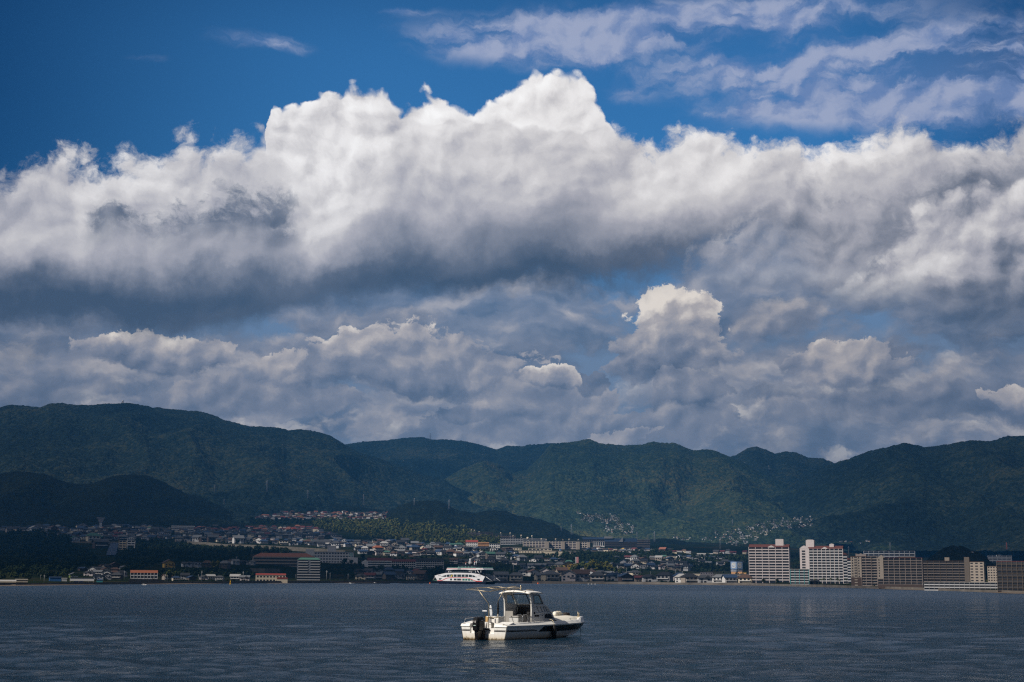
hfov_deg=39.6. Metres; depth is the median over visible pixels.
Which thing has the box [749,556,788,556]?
window
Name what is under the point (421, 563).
hotel wing
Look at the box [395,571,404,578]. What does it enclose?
house
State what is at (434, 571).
tree
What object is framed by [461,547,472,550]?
house
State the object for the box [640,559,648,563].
house
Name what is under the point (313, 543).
house
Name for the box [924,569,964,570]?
window
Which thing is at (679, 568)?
house
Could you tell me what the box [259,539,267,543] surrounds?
house
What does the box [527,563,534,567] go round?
house
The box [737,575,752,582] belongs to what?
house
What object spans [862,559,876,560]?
window
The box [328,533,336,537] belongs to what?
house
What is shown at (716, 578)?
house
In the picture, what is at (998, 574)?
window
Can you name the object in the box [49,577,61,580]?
shed
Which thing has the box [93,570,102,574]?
house
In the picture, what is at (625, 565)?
house
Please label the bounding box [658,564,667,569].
house
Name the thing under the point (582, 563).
tree
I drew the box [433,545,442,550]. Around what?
house
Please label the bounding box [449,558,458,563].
house
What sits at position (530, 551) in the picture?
shop building
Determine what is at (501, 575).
house
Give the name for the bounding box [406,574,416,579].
house
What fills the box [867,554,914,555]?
window
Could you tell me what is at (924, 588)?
window
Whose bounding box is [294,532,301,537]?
house
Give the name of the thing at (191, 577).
house
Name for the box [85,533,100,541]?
house
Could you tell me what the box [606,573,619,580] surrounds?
house
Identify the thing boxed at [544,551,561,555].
warehouse
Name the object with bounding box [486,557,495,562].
house
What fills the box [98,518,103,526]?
water tower
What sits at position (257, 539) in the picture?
house
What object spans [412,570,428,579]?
house
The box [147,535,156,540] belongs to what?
house
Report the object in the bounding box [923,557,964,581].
apartment block
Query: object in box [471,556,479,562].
house
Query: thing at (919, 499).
mountains
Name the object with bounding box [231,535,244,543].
house
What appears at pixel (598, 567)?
tree
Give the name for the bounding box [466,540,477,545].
restaurant
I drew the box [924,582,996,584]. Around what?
window
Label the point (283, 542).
house
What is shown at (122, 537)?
house
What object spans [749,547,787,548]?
window
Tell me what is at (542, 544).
estate block
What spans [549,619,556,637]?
boat fender
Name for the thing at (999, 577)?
window
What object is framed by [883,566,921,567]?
window
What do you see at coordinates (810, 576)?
window
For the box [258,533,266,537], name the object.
house
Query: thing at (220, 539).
house
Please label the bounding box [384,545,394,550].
house
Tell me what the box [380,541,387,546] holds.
house
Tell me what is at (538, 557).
house
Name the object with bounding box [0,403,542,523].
mountains
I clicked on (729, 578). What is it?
house
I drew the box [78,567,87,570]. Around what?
house
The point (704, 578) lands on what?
house
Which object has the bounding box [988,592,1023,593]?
beach
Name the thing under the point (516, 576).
house
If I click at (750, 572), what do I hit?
window
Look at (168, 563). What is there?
house
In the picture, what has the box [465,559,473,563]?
house
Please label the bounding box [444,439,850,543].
mountains
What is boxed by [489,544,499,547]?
office
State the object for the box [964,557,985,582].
apartment block
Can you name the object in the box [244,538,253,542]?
house
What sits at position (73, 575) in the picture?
house
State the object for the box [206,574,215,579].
house
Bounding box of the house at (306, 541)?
[303,539,311,544]
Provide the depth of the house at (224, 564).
1039.93 m
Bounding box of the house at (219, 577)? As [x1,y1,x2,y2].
[215,575,223,580]
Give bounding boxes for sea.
[0,583,1023,681]
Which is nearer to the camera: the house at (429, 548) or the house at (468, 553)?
the house at (468, 553)
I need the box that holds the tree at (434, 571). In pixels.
[430,568,437,574]
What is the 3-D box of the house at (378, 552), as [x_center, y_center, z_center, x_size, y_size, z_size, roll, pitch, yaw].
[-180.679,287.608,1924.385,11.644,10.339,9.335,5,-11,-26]
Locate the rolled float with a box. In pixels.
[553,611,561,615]
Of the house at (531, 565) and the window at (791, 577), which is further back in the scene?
the house at (531, 565)
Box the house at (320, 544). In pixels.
[317,542,324,546]
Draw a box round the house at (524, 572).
[519,569,528,575]
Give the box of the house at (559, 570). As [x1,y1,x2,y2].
[555,567,567,575]
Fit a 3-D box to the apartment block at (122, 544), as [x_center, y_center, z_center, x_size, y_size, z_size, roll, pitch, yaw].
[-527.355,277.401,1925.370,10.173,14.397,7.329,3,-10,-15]
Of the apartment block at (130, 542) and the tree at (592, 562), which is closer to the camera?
the tree at (592, 562)
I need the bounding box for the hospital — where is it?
[306,546,357,563]
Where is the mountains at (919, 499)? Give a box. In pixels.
[770,435,1023,554]
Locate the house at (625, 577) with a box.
[616,573,633,581]
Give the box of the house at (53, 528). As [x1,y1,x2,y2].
[48,526,57,530]
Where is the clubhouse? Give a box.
[256,573,287,582]
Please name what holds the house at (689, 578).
on the hillside
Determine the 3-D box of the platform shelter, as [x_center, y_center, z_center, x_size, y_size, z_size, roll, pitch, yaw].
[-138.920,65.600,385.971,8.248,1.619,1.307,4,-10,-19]
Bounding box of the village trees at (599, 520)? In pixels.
[577,512,1020,556]
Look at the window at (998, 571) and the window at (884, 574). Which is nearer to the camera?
the window at (998, 571)
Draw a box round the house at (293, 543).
[288,541,296,544]
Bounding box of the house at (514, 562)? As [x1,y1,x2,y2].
[509,560,518,564]
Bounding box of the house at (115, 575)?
[112,572,122,578]
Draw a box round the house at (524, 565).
[517,563,527,568]
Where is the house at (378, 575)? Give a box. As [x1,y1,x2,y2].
[373,572,382,578]
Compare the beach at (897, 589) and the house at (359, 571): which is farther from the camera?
the house at (359, 571)
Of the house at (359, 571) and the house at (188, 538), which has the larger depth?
the house at (188, 538)
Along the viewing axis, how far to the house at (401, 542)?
2261.97 m
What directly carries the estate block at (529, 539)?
on the hillside
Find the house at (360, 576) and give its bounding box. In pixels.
[355,574,365,579]
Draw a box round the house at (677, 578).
[675,574,683,582]
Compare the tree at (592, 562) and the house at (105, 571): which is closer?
the house at (105, 571)
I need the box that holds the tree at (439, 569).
[435,565,442,574]
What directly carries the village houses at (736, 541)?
on the hillside
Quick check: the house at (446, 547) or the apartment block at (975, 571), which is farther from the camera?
the house at (446, 547)
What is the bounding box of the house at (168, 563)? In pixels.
[162,559,175,567]
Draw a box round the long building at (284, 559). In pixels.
[253,553,314,566]
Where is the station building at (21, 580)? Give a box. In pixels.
[15,579,27,582]
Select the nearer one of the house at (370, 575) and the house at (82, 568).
the house at (82, 568)
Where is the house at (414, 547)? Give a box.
[409,545,419,550]
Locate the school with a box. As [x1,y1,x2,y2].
[171,525,194,530]
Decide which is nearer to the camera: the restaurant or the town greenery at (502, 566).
the town greenery at (502, 566)
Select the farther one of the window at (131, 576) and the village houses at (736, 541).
the village houses at (736, 541)
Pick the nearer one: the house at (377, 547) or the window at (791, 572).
the window at (791, 572)
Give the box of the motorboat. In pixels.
[461,585,584,639]
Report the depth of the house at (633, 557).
1884.02 m
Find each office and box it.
[478,542,488,546]
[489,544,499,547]
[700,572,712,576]
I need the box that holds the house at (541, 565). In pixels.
[535,563,546,568]
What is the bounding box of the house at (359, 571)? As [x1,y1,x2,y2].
[354,569,364,573]
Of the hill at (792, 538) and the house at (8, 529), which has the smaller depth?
the house at (8, 529)
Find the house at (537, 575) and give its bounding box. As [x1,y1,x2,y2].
[533,572,542,579]
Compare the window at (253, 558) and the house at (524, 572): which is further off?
the house at (524, 572)
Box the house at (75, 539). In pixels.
[70,536,80,541]
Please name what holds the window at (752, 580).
in the apartment tower at (769, 563)
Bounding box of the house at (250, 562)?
[246,560,255,564]
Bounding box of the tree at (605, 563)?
[600,561,608,570]
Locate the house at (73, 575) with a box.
[68,573,78,577]
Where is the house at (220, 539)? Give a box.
[215,537,226,542]
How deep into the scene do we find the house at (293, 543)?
2187.14 m
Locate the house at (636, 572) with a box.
[629,570,641,574]
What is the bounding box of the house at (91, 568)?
[88,566,97,570]
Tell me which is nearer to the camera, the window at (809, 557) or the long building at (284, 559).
the window at (809, 557)
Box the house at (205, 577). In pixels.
[199,575,208,579]
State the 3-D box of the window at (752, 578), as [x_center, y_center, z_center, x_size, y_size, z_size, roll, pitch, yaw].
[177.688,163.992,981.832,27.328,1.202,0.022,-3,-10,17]
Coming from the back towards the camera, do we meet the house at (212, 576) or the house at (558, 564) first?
the house at (558, 564)
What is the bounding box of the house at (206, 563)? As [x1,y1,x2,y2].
[202,560,211,567]
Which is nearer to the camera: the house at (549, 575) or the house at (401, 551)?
the house at (549, 575)
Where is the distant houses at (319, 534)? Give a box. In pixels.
[1,510,748,566]
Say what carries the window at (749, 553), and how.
in the apartment tower at (769, 563)
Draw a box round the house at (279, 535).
[276,533,282,538]
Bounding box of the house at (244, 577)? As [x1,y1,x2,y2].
[239,575,250,580]
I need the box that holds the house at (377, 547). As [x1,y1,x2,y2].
[372,545,383,549]
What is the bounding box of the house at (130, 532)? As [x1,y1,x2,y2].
[126,530,135,534]
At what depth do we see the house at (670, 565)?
1727.78 m
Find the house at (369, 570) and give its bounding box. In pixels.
[364,568,373,572]
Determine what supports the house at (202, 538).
on the hillside
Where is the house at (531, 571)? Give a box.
[527,569,539,576]
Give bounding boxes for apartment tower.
[748,539,790,582]
[800,540,850,583]
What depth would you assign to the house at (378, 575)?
1019.87 m
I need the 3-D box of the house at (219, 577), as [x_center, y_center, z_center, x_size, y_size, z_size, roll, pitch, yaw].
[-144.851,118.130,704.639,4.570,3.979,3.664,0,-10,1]
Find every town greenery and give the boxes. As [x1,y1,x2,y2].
[30,526,490,558]
[322,553,520,578]
[496,555,741,577]
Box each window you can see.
[131,573,156,574]
[131,576,156,577]
[253,558,298,559]
[255,561,296,562]
[258,564,296,565]
[297,575,319,576]
[416,561,442,562]
[605,546,636,546]
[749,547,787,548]
[749,550,788,551]
[749,553,788,554]
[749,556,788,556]
[749,558,788,559]
[749,561,788,562]
[749,564,788,565]
[749,567,788,567]
[749,569,788,570]
[750,572,788,573]
[750,575,788,576]
[752,578,788,579]
[752,580,788,581]
[791,572,807,573]
[791,577,808,578]
[791,582,808,583]
[809,549,841,550]
[809,554,841,555]
[809,557,842,558]
[810,562,842,563]
[810,565,842,566]
[810,568,842,569]
[810,570,842,571]
[810,573,842,574]
[810,576,842,577]
[810,581,842,582]
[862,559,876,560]
[862,562,876,563]
[864,551,913,552]
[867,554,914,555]
[878,579,921,581]
[878,582,922,583]
[883,558,921,559]
[883,561,921,562]
[883,563,921,565]
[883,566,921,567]
[884,569,921,570]
[884,571,921,573]
[884,574,921,575]
[884,577,921,578]
[923,561,963,562]
[923,564,963,565]
[923,566,963,567]
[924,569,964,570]
[924,571,964,572]
[924,574,964,575]
[924,577,964,578]
[924,579,964,580]
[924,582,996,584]
[924,585,996,586]
[924,588,997,589]
[997,562,1023,563]
[997,565,1023,566]
[997,568,1023,569]
[997,570,1023,572]
[997,573,1023,575]
[998,576,1023,578]
[998,579,1023,581]
[998,582,1023,584]
[998,585,1023,587]
[998,588,1023,590]
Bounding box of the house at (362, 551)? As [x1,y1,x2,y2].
[358,549,367,553]
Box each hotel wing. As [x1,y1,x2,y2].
[362,558,391,567]
[391,559,415,567]
[414,558,443,568]
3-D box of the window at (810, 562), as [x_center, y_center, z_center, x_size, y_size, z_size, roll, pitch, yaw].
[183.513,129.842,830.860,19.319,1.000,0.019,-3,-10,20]
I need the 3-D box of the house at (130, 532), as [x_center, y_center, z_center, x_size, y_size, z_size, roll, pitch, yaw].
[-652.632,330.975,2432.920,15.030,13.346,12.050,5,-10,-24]
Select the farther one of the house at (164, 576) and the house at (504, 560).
the house at (504, 560)
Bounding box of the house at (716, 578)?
[712,574,721,582]
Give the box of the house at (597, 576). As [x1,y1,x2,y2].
[590,572,605,581]
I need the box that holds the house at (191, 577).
[186,576,196,579]
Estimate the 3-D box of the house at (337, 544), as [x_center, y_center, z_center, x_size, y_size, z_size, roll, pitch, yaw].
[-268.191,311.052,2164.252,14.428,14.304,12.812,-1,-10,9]
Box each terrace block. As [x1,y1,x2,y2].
[130,570,157,578]
[924,582,997,590]
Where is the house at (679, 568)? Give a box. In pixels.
[672,566,683,570]
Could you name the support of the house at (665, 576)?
on the hillside
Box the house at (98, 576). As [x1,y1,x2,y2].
[93,574,103,578]
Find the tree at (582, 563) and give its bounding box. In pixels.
[579,561,585,568]
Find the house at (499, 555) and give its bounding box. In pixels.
[495,552,505,558]
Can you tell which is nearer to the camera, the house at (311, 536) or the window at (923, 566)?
the window at (923, 566)
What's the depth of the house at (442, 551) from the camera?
1912.23 m
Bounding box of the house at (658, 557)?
[655,555,662,560]
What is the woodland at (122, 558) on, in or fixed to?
on the hillside
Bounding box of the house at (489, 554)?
[485,552,494,558]
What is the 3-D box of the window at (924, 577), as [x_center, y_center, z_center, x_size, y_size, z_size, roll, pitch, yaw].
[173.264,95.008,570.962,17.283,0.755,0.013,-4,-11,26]
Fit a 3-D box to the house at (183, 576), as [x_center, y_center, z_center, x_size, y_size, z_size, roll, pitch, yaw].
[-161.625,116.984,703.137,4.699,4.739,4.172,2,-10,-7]
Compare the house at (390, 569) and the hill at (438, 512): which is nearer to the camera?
the house at (390, 569)
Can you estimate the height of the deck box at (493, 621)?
0.775 m
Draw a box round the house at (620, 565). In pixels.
[616,563,623,568]
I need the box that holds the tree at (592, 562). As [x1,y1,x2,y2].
[589,559,597,567]
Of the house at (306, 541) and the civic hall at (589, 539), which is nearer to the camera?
the house at (306, 541)
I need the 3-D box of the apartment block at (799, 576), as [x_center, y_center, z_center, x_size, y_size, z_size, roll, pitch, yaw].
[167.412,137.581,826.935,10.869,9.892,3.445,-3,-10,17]
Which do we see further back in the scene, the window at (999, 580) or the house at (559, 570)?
the house at (559, 570)
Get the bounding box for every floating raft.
[355,583,389,583]
[399,583,428,583]
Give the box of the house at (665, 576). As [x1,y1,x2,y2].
[656,572,673,580]
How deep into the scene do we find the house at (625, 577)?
1108.64 m
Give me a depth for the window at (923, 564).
571.69 m
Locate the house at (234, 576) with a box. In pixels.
[229,574,240,579]
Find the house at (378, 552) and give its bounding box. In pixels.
[374,550,383,554]
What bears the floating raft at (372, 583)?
on the sea
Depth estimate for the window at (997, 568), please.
377.63 m
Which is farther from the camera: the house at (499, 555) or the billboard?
the house at (499, 555)
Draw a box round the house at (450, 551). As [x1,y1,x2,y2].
[446,549,455,554]
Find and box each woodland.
[0,528,99,578]
[111,537,291,570]
[158,566,254,577]
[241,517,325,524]
[311,517,500,542]
[320,562,430,571]
[477,547,674,560]
[672,552,748,571]
[790,553,799,568]
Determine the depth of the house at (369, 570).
1197.00 m
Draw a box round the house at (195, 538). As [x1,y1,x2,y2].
[192,535,202,541]
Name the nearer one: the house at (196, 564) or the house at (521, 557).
the house at (196, 564)
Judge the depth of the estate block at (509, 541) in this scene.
2313.66 m
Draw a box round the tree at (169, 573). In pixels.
[166,570,172,579]
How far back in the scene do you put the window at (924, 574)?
570.99 m
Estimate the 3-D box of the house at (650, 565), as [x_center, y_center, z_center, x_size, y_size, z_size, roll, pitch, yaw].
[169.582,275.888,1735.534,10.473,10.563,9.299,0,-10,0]
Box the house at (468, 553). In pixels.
[463,552,472,556]
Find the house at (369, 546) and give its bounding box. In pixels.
[366,544,375,550]
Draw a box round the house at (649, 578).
[642,574,656,581]
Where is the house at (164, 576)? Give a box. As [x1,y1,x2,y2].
[161,574,172,579]
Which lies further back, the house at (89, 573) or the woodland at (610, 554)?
the woodland at (610, 554)
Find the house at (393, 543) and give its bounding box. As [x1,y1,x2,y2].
[388,541,397,545]
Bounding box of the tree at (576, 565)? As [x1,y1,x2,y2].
[573,563,580,568]
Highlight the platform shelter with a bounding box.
[0,580,15,584]
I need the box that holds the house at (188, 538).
[184,536,191,540]
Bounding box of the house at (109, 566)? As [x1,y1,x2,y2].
[101,564,112,568]
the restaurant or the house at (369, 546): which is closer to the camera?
the house at (369, 546)
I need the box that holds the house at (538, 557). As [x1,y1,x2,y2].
[534,555,542,560]
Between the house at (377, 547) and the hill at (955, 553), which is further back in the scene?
the house at (377, 547)
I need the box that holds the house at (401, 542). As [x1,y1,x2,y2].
[396,540,405,545]
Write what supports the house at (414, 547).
on the hillside
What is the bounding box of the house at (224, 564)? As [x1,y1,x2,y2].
[219,560,230,568]
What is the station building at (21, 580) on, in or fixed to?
on the hillside
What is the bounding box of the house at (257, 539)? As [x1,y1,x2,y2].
[254,537,262,542]
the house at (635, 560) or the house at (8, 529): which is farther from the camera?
the house at (8, 529)
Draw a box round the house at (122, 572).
[117,570,127,576]
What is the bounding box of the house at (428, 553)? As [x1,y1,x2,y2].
[425,551,434,555]
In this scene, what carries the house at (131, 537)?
on the hillside
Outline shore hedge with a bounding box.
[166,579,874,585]
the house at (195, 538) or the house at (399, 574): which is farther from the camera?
the house at (195, 538)
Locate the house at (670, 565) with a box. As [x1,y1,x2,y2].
[666,563,674,569]
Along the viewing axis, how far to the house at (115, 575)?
630.57 m
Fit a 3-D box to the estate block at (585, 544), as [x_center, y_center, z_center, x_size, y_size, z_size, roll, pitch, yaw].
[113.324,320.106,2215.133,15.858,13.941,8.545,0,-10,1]
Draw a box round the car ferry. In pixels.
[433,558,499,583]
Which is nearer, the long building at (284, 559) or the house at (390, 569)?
the long building at (284, 559)
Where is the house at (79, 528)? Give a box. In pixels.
[77,526,86,530]
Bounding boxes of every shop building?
[519,550,543,552]
[528,548,551,550]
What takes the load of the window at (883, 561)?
in the apartment block at (901, 572)
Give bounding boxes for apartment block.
[118,540,125,549]
[127,540,134,547]
[297,558,320,580]
[790,569,809,583]
[850,553,878,585]
[863,551,915,557]
[877,555,923,588]
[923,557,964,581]
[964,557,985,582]
[987,566,996,581]
[988,555,1011,561]
[996,561,1023,591]
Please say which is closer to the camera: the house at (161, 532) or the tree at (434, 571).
the tree at (434, 571)
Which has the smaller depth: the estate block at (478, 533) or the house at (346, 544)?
the house at (346, 544)
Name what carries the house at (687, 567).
on the hillside
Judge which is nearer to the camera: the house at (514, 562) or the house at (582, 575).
the house at (582, 575)
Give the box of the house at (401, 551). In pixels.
[397,549,404,555]
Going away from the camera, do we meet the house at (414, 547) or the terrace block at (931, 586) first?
the terrace block at (931, 586)
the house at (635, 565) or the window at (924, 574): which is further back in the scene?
the house at (635, 565)
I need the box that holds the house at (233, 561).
[231,559,239,564]
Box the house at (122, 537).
[118,535,127,540]
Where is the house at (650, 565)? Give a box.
[646,563,654,568]
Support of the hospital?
on the hillside
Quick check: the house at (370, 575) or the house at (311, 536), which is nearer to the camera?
the house at (370, 575)
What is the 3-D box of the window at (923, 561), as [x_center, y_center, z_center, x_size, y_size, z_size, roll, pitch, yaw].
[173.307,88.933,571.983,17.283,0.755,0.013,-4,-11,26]
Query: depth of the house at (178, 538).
2245.47 m
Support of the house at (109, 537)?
on the hillside
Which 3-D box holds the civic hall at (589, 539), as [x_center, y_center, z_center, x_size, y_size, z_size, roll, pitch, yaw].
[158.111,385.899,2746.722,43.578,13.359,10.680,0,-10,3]
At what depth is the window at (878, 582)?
563.37 m
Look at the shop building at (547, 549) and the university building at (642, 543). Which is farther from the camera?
the university building at (642, 543)
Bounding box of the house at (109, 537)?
[103,535,112,540]
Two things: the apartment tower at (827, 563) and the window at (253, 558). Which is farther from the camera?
the window at (253, 558)
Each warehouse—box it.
[70,578,93,583]
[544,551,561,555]
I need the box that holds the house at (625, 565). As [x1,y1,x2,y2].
[623,563,631,568]
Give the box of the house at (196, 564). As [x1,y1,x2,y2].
[190,561,201,567]
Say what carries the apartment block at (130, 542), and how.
on the hillside
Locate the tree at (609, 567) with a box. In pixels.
[606,564,612,570]
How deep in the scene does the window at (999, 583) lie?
377.08 m
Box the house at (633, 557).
[630,555,638,560]
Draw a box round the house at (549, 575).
[541,571,559,580]
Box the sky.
[0,0,1023,462]
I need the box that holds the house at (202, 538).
[198,536,206,541]
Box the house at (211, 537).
[206,534,218,541]
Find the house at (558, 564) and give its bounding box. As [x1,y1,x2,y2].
[555,562,563,566]
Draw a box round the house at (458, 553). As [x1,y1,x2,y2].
[453,551,463,555]
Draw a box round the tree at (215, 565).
[210,560,219,571]
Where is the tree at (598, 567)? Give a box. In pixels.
[594,562,602,570]
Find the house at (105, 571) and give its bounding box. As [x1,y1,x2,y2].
[100,570,112,574]
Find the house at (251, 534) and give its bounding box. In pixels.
[248,532,254,536]
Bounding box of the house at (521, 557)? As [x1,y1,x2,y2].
[517,555,527,560]
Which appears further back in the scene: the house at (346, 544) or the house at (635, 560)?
the house at (346, 544)
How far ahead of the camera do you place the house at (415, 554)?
1886.93 m
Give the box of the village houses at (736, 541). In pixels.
[577,511,1020,556]
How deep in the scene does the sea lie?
63.21 m
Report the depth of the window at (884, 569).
563.86 m
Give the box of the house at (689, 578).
[680,573,697,582]
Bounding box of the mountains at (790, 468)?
[731,446,833,484]
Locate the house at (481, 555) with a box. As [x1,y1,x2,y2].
[476,551,484,558]
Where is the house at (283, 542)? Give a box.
[279,540,288,544]
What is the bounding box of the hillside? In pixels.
[0,511,997,589]
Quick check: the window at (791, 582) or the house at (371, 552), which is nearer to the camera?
the window at (791, 582)
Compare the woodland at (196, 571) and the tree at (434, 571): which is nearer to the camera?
the woodland at (196, 571)
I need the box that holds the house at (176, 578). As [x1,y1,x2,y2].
[171,576,180,580]
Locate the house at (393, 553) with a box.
[390,552,398,555]
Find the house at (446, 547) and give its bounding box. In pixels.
[442,545,453,549]
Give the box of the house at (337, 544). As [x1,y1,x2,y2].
[331,541,340,547]
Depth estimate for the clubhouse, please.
722.45 m
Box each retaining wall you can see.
[72,542,118,543]
[129,579,163,581]
[187,541,344,551]
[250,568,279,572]
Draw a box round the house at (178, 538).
[174,536,184,541]
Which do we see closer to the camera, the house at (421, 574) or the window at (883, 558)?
the window at (883, 558)
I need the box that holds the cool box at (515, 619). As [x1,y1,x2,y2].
[508,616,524,621]
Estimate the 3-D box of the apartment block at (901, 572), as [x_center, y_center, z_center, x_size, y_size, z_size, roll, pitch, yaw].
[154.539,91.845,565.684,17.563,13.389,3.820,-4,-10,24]
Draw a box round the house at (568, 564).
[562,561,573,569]
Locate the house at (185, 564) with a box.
[180,562,191,566]
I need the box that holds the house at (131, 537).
[126,535,136,540]
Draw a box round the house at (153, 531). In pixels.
[149,529,157,534]
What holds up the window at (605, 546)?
in the university building at (610, 541)
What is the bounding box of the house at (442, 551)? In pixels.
[440,549,446,554]
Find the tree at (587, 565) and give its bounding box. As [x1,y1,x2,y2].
[584,562,591,569]
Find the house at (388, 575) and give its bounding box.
[381,571,396,579]
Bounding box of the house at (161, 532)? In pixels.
[157,530,165,534]
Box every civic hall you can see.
[583,537,604,543]
[593,541,604,546]
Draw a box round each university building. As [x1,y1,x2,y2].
[604,536,636,547]
[637,539,649,548]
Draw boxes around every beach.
[0,584,102,585]
[162,583,223,583]
[506,583,551,583]
[644,584,674,584]
[869,588,919,589]
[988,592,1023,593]
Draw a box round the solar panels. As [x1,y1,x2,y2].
[106,543,117,554]
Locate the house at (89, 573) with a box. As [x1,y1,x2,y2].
[83,571,95,575]
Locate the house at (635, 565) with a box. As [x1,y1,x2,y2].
[630,563,639,568]
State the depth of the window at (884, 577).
563.51 m
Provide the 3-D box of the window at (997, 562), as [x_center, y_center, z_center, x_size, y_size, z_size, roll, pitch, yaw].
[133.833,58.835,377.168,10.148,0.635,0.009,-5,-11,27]
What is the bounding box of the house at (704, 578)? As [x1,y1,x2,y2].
[697,575,712,582]
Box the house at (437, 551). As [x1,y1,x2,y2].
[434,549,440,554]
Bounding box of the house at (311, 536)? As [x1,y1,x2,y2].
[306,534,314,538]
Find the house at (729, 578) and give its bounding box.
[721,574,737,582]
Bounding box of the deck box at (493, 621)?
[487,616,504,627]
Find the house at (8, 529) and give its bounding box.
[5,527,13,531]
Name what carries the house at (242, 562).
on the hillside
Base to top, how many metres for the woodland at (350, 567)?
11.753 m
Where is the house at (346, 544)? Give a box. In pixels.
[343,543,350,546]
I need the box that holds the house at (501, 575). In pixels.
[492,571,508,580]
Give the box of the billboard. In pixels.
[731,562,742,573]
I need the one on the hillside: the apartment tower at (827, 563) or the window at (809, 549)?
the apartment tower at (827, 563)
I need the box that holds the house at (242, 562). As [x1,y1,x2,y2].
[239,560,246,564]
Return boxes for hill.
[0,471,247,528]
[330,503,387,511]
[386,500,580,538]
[650,538,710,544]
[693,530,1023,560]
[927,545,994,574]
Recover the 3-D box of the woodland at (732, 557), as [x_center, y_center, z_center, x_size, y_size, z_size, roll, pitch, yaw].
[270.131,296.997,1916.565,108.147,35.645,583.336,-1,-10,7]
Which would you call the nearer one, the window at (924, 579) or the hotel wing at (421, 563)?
the window at (924, 579)
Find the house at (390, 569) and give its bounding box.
[383,567,394,571]
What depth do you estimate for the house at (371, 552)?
1905.50 m
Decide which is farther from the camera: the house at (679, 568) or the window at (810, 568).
the house at (679, 568)
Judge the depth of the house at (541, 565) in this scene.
1690.98 m
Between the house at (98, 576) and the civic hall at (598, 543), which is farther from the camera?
the civic hall at (598, 543)
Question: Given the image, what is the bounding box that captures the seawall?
[0,581,1023,592]
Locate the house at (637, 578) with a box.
[633,575,641,581]
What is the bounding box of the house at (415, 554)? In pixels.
[412,553,419,556]
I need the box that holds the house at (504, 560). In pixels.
[498,558,509,563]
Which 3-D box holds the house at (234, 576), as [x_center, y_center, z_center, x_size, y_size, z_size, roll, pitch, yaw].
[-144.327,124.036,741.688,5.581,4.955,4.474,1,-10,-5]
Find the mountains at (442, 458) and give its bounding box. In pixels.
[345,437,555,478]
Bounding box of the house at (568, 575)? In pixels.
[560,570,576,580]
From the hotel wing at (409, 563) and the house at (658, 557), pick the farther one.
the house at (658, 557)
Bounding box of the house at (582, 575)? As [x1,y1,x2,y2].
[572,569,589,580]
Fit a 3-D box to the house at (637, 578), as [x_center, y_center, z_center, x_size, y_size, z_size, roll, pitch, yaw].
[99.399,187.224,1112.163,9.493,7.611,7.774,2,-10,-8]
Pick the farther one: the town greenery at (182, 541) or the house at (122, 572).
the town greenery at (182, 541)
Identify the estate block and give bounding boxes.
[468,532,492,536]
[495,535,515,537]
[500,538,522,544]
[523,538,545,540]
[523,541,548,547]
[549,541,564,548]
[565,541,579,549]
[580,542,589,548]
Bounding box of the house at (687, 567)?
[681,564,690,570]
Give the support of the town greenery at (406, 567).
on the hillside
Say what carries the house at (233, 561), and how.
on the hillside
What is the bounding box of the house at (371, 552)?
[367,550,374,554]
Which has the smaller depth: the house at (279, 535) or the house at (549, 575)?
the house at (549, 575)
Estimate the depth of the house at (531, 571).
1412.07 m
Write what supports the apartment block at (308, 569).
on the hillside
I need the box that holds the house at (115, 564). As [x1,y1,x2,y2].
[111,562,119,568]
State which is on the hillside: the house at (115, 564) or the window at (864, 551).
the house at (115, 564)
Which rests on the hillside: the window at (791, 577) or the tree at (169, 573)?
the tree at (169, 573)
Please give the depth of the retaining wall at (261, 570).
1015.23 m
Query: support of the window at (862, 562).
in the apartment block at (863, 569)
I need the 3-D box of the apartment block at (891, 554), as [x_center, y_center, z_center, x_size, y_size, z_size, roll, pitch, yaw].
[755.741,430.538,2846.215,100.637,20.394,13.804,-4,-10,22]
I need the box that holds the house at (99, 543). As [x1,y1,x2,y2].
[91,539,109,547]
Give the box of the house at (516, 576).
[509,572,522,580]
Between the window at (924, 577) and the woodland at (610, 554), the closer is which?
the window at (924, 577)
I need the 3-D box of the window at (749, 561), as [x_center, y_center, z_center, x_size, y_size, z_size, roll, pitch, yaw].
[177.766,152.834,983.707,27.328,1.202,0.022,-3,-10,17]
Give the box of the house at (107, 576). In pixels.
[103,572,111,579]
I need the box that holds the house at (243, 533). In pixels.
[237,532,247,537]
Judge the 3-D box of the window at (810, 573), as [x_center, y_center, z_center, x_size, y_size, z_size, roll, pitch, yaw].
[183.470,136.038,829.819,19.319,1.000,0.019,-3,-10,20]
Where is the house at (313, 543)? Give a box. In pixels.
[308,541,316,545]
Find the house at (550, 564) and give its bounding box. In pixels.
[546,562,554,567]
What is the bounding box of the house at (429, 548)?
[423,546,434,550]
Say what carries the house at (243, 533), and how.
on the hillside
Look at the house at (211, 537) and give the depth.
2220.10 m
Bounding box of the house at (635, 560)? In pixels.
[631,558,640,563]
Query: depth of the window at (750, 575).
982.02 m
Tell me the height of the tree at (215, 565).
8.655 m
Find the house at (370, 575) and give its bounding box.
[364,573,375,578]
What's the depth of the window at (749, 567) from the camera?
983.10 m
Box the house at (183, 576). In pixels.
[180,573,189,579]

